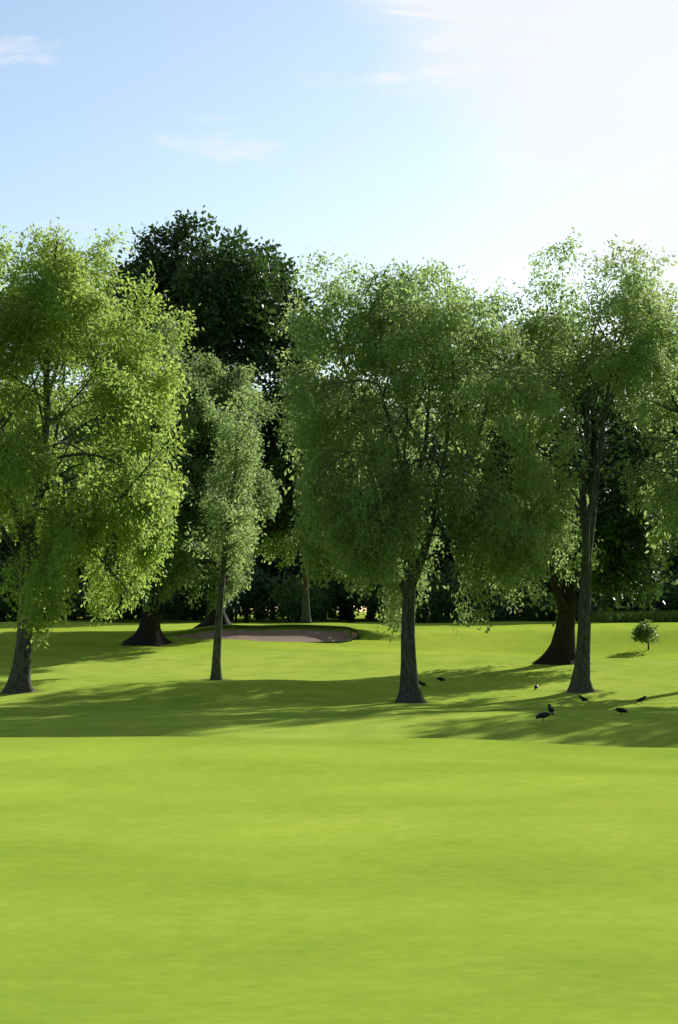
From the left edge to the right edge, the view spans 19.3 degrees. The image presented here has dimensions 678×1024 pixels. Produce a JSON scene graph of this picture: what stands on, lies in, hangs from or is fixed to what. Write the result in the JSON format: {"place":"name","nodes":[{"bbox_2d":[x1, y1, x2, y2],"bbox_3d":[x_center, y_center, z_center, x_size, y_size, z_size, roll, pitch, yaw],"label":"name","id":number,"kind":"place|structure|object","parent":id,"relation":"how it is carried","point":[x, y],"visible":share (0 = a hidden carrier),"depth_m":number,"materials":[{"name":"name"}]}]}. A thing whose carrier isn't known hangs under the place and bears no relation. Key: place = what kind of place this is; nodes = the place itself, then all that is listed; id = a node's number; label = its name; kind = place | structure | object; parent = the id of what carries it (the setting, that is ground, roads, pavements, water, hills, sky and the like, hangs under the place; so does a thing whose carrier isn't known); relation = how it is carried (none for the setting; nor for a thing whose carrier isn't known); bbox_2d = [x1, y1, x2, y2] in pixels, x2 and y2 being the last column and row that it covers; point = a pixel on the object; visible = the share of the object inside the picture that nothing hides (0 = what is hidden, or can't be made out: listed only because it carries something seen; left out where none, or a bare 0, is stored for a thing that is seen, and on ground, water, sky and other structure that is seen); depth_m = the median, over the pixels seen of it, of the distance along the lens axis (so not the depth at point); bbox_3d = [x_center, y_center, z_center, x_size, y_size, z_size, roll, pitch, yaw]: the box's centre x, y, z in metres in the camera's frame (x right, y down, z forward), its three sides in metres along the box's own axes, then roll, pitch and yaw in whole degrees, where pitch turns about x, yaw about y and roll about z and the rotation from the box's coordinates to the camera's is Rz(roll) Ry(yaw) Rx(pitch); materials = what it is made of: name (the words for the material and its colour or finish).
{"place":"outdoors","nodes":[
{"label":"outdoors","id":0,"kind":"place"},
{"bbox_2d":[0,612,677,1023],"bbox_3d":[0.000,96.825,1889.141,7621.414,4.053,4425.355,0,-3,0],"label":"lawn","id":1,"kind":"structure","parent":0,"point":[286,832],"depth_m":20.58,"materials":[{"name":"green plant"}]},
{"bbox_2d":[0,516,41,620],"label":"woodland tree","id":2,"kind":"object","parent":1,"relation":"on","point":[5,549],"visible":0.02,"depth_m":196.21,"materials":[{"name":"green plant"}]},
{"bbox_2d":[0,550,48,621],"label":"shrub","id":3,"kind":"object","parent":1,"relation":"on","point":[5,609],"visible":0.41,"depth_m":185.42,"materials":[{"name":"green plant"}]},
{"bbox_2d":[0,393,84,456],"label":"woodland tree","id":4,"kind":"object","parent":1,"relation":"on","point":[50,429],"depth_m":215.57,"materials":[{"name":"green plant"}]},
{"bbox_2d":[0,435,112,618],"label":"woodland tree","id":5,"kind":"object","parent":1,"relation":"on","point":[79,573],"visible":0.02,"depth_m":193.12,"materials":[{"name":"green plant"}]},
{"bbox_2d":[37,378,89,616],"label":"woodland tree","id":6,"kind":"object","parent":1,"relation":"on","point":[61,439],"depth_m":257.79,"materials":[{"name":"green plant"}]},
{"bbox_2d":[44,578,94,619],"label":"shrub","id":7,"kind":"object","parent":1,"relation":"on","point":[81,595],"visible":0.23,"depth_m":188.32,"materials":[{"name":"green plant"}]},
{"bbox_2d":[58,573,141,620],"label":"shrub","id":8,"kind":"object","parent":1,"relation":"on","point":[125,614],"visible":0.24,"depth_m":187.03,"materials":[{"name":"green plant"}]},
{"bbox_2d":[0,217,203,693],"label":"ash tree","id":9,"kind":"object","parent":1,"relation":"on","point":[134,499],"visible":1,"depth_m":87.72,"materials":[{"name":"green plant"}]},
{"bbox_2d":[107,569,187,618],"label":"shrub","id":10,"kind":"object","parent":1,"relation":"on","point":[132,617],"depth_m":198.16,"materials":[{"name":"green plant"}]},
{"bbox_2d":[111,574,193,620],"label":"shrub","id":11,"kind":"object","parent":1,"relation":"on","point":[173,606],"visible":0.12,"depth_m":186.28,"materials":[{"name":"green plant"}]},
{"bbox_2d":[49,310,291,645],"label":"tree","id":12,"kind":"object","parent":1,"relation":"on","point":[208,393],"visible":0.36,"depth_m":128.67,"materials":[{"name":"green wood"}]},
{"bbox_2d":[159,592,205,619],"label":"shrub","id":13,"kind":"object","parent":1,"relation":"on","point":[183,617],"visible":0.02,"depth_m":201.35,"materials":[{"name":"green plant"}]},
{"bbox_2d":[166,557,209,620],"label":"shrub","id":14,"kind":"object","parent":1,"relation":"on","point":[195,613],"visible":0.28,"depth_m":188.86,"materials":[{"name":"green plant"}]},
{"bbox_2d":[180,363,266,679],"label":"tree","id":15,"kind":"object","parent":1,"relation":"on","point":[228,523],"visible":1,"depth_m":106.81,"materials":[{"name":"green plant"}]},
{"bbox_2d":[93,205,358,628],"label":"tree","id":16,"kind":"object","parent":1,"relation":"on","point":[237,294],"visible":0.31,"depth_m":143.26,"materials":[{"name":"green plant"}]},
{"bbox_2d":[203,564,277,622],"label":"shrub","id":17,"kind":"object","parent":1,"relation":"on","point":[246,600],"visible":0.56,"depth_m":186.04,"materials":[{"name":"green plant"}]},
{"bbox_2d":[201,544,282,619],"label":"woodland tree","id":18,"kind":"object","parent":1,"relation":"on","point":[266,564],"visible":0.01,"depth_m":195.32,"materials":[{"name":"green plant"}]},
{"bbox_2d":[235,553,257,621],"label":"young tree","id":19,"kind":"object","parent":1,"relation":"on","point":[255,566],"visible":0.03,"depth_m":187.57,"materials":[{"name":"green plant"}]},
{"bbox_2d":[169,629,359,641],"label":"bunker sand","id":20,"kind":"structure","parent":1,"relation":"on","point":[304,635],"depth_m":135.15,"materials":[{"name":"grey sand"}]},
{"bbox_2d":[180,624,359,642],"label":"bunker lip","id":21,"kind":"object","parent":1,"relation":"on","point":[295,625],"visible":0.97,"depth_m":136.19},
{"bbox_2d":[249,550,291,619],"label":"shrub","id":22,"kind":"object","parent":1,"relation":"on","point":[277,574],"visible":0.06,"depth_m":197.41,"materials":[{"name":"green plant"}]},
{"bbox_2d":[259,567,336,622],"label":"shrub","id":23,"kind":"object","parent":1,"relation":"on","point":[318,598],"visible":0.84,"depth_m":184.96,"materials":[{"name":"green plant"}]},
{"bbox_2d":[251,494,347,619],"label":"woodland tree","id":24,"kind":"object","parent":1,"relation":"on","point":[297,569],"visible":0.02,"depth_m":193.43,"materials":[{"name":"green plant"}]},
{"bbox_2d":[246,380,380,622],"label":"ash tree","id":25,"kind":"object","parent":1,"relation":"on","point":[272,549],"visible":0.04,"depth_m":149.87,"materials":[{"name":"green plant"}]},
{"bbox_2d":[268,576,360,619],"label":"shrub","id":26,"kind":"object","parent":1,"relation":"on","point":[343,614],"visible":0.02,"depth_m":197.71,"materials":[{"name":"green plant"}]},
{"bbox_2d":[261,355,404,619],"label":"woodland tree","id":27,"kind":"object","parent":1,"relation":"on","point":[333,379],"visible":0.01,"depth_m":213.59,"materials":[{"name":"green plant"}]},
{"bbox_2d":[328,602,355,617],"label":"bush","id":28,"kind":"object","parent":1,"relation":"on","point":[333,616],"depth_m":253.98,"materials":[{"name":"green plant"}]},
{"bbox_2d":[261,375,425,619],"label":"woodland tree","id":29,"kind":"object","parent":1,"relation":"on","point":[344,618],"depth_m":228.10,"materials":[{"name":"green plant"}]},
{"bbox_2d":[308,551,401,622],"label":"shrub","id":30,"kind":"object","parent":1,"relation":"on","point":[340,591],"visible":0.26,"depth_m":189.01,"materials":[{"name":"green plant"}]},
{"bbox_2d":[341,602,381,618],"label":"shrub","id":31,"kind":"object","parent":1,"relation":"on","point":[367,616],"depth_m":202.26,"materials":[{"name":"green plant"}]},
{"bbox_2d":[349,465,450,618],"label":"woodland tree","id":32,"kind":"object","parent":1,"relation":"on","point":[441,538],"visible":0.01,"depth_m":196.06,"materials":[{"name":"green plant"}]},
{"bbox_2d":[352,383,475,481],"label":"woodland tree","id":33,"kind":"object","parent":1,"relation":"on","point":[433,448],"visible":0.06,"depth_m":204.18,"materials":[{"name":"green plant"}]},
{"bbox_2d":[380,572,466,622],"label":"shrub","id":34,"kind":"object","parent":1,"relation":"on","point":[437,610],"visible":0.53,"depth_m":187.16,"materials":[{"name":"green plant"}]},
{"bbox_2d":[270,246,577,702],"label":"ash tree","id":35,"kind":"object","parent":1,"relation":"on","point":[374,530],"visible":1,"depth_m":83.39,"materials":[{"name":"green plant"}]},
{"bbox_2d":[434,677,444,682],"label":"bird","id":36,"kind":"object","parent":1,"relation":"on","point":[441,678],"visible":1,"depth_m":97.82,"materials":[{"name":"black"}]},
{"bbox_2d":[416,472,472,619],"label":"woodland tree","id":37,"kind":"object","parent":1,"relation":"on","point":[449,556],"visible":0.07,"depth_m":196.87,"materials":[{"name":"green plant"}]},
{"bbox_2d":[425,556,535,621],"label":"shrub","id":38,"kind":"object","parent":1,"relation":"on","point":[499,607],"visible":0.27,"depth_m":187.64,"materials":[{"name":"green plant"}]},
{"bbox_2d":[440,532,542,617],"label":"shrub","id":39,"kind":"object","parent":1,"relation":"on","point":[490,599],"visible":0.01,"depth_m":198.13,"materials":[{"name":"green plant"}]},
{"bbox_2d":[432,432,557,618],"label":"woodland tree","id":40,"kind":"object","parent":1,"relation":"on","point":[512,614],"visible":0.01,"depth_m":197.41,"materials":[{"name":"green plant"}]},
{"bbox_2d":[511,586,556,621],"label":"shrub","id":41,"kind":"object","parent":1,"relation":"on","point":[529,613],"visible":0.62,"depth_m":186.75,"materials":[{"name":"green plant"}]},
{"bbox_2d":[536,712,554,720],"bbox_3d":[6.130,6.098,59.310,0.630,0.277,0.190,0,-3,-9],"label":"jackdaw","id":42,"kind":"object","parent":1,"relation":"on","point":[543,715],"visible":1,"depth_m":59.24,"materials":[{"name":"black"}]},
{"bbox_2d":[547,704,553,713],"bbox_3d":[6.503,6.057,61.147,0.176,0.328,0.567,0,-3,-7],"label":"bird","id":43,"kind":"object","parent":1,"relation":"on","point":[550,708],"visible":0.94,"depth_m":61.07,"materials":[{"name":"black"}]},
{"bbox_2d":[429,294,677,664],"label":"old oak","id":44,"kind":"object","parent":1,"relation":"on","point":[619,532],"visible":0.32,"depth_m":110.44,"materials":[{"name":"green plant"}]},
{"bbox_2d":[553,588,610,620],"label":"shrub","id":45,"kind":"object","parent":1,"relation":"on","point":[596,608],"visible":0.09,"depth_m":184.25,"materials":[{"name":"green plant"}]},
{"bbox_2d":[579,695,588,702],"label":"bird","id":46,"kind":"object","parent":1,"relation":"on","point":[582,698],"visible":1,"depth_m":86.00,"materials":[{"name":"black"}]},
{"bbox_2d":[491,226,677,692],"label":"ash tree","id":47,"kind":"object","parent":1,"relation":"on","point":[649,348],"visible":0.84,"depth_m":90.88,"materials":[{"name":"green plant"}]},
{"bbox_2d":[542,426,647,603],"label":"woodland tree","id":48,"kind":"object","parent":1,"relation":"on","point":[604,445],"visible":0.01,"depth_m":195.17,"materials":[{"name":"green plant"}]},
{"bbox_2d":[553,398,639,444],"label":"woodland tree","id":49,"kind":"object","parent":1,"relation":"on","point":[590,423],"depth_m":213.07,"materials":[{"name":"green plant"}]},
{"bbox_2d":[596,584,641,611],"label":"shrub","id":50,"kind":"object","parent":1,"relation":"on","point":[623,603],"visible":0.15,"depth_m":187.83,"materials":[{"name":"green plant"}]},
{"bbox_2d":[611,708,627,714],"bbox_3d":[8.691,6.169,61.622,0.533,0.234,0.161,0,-3,0],"label":"jackdaw","id":51,"kind":"object","parent":1,"relation":"on","point":[621,710],"visible":1,"depth_m":61.58,"materials":[{"name":"black"}]},
{"bbox_2d":[591,610,677,622],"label":"hedge","id":52,"kind":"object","parent":1,"relation":"on","point":[660,616],"depth_m":170.32,"materials":[{"name":"green plant"}]},
{"bbox_2d":[635,696,645,703],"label":"jackdaw","id":53,"kind":"object","parent":1,"relation":"on","point":[641,699],"visible":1,"depth_m":85.90,"materials":[{"name":"black"}]},
{"bbox_2d":[611,293,677,583],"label":"tree","id":54,"kind":"object","parent":1,"relation":"on","point":[669,404],"visible":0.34,"depth_m":100.28,"materials":[{"name":"green plant"}]},
{"bbox_2d":[631,619,659,649],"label":"sapling","id":55,"kind":"object","parent":1,"relation":"on","point":[642,631],"visible":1,"depth_m":130.11,"materials":[{"name":"green plant"}]},
{"bbox_2d":[623,579,677,611],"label":"shrub","id":56,"kind":"object","parent":1,"relation":"on","point":[654,604],"visible":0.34,"depth_m":185.65,"materials":[{"name":"green plant"}]},
{"bbox_2d":[632,463,677,586],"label":"woodland tree","id":57,"kind":"object","parent":1,"relation":"on","point":[675,561],"visible":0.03,"depth_m":193.46,"materials":[{"name":"green plant"}]},
{"bbox_2d":[654,566,677,609],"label":"shrub","id":58,"kind":"object","parent":1,"relation":"on","point":[675,594],"visible":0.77,"depth_m":184.13,"materials":[{"name":"green plant"}]},
{"bbox_2d":[0,0,677,611],"label":"sky","id":59,"kind":"structure","parent":0,"point":[474,134],"materials":[{"name":"blue"}]}
]}

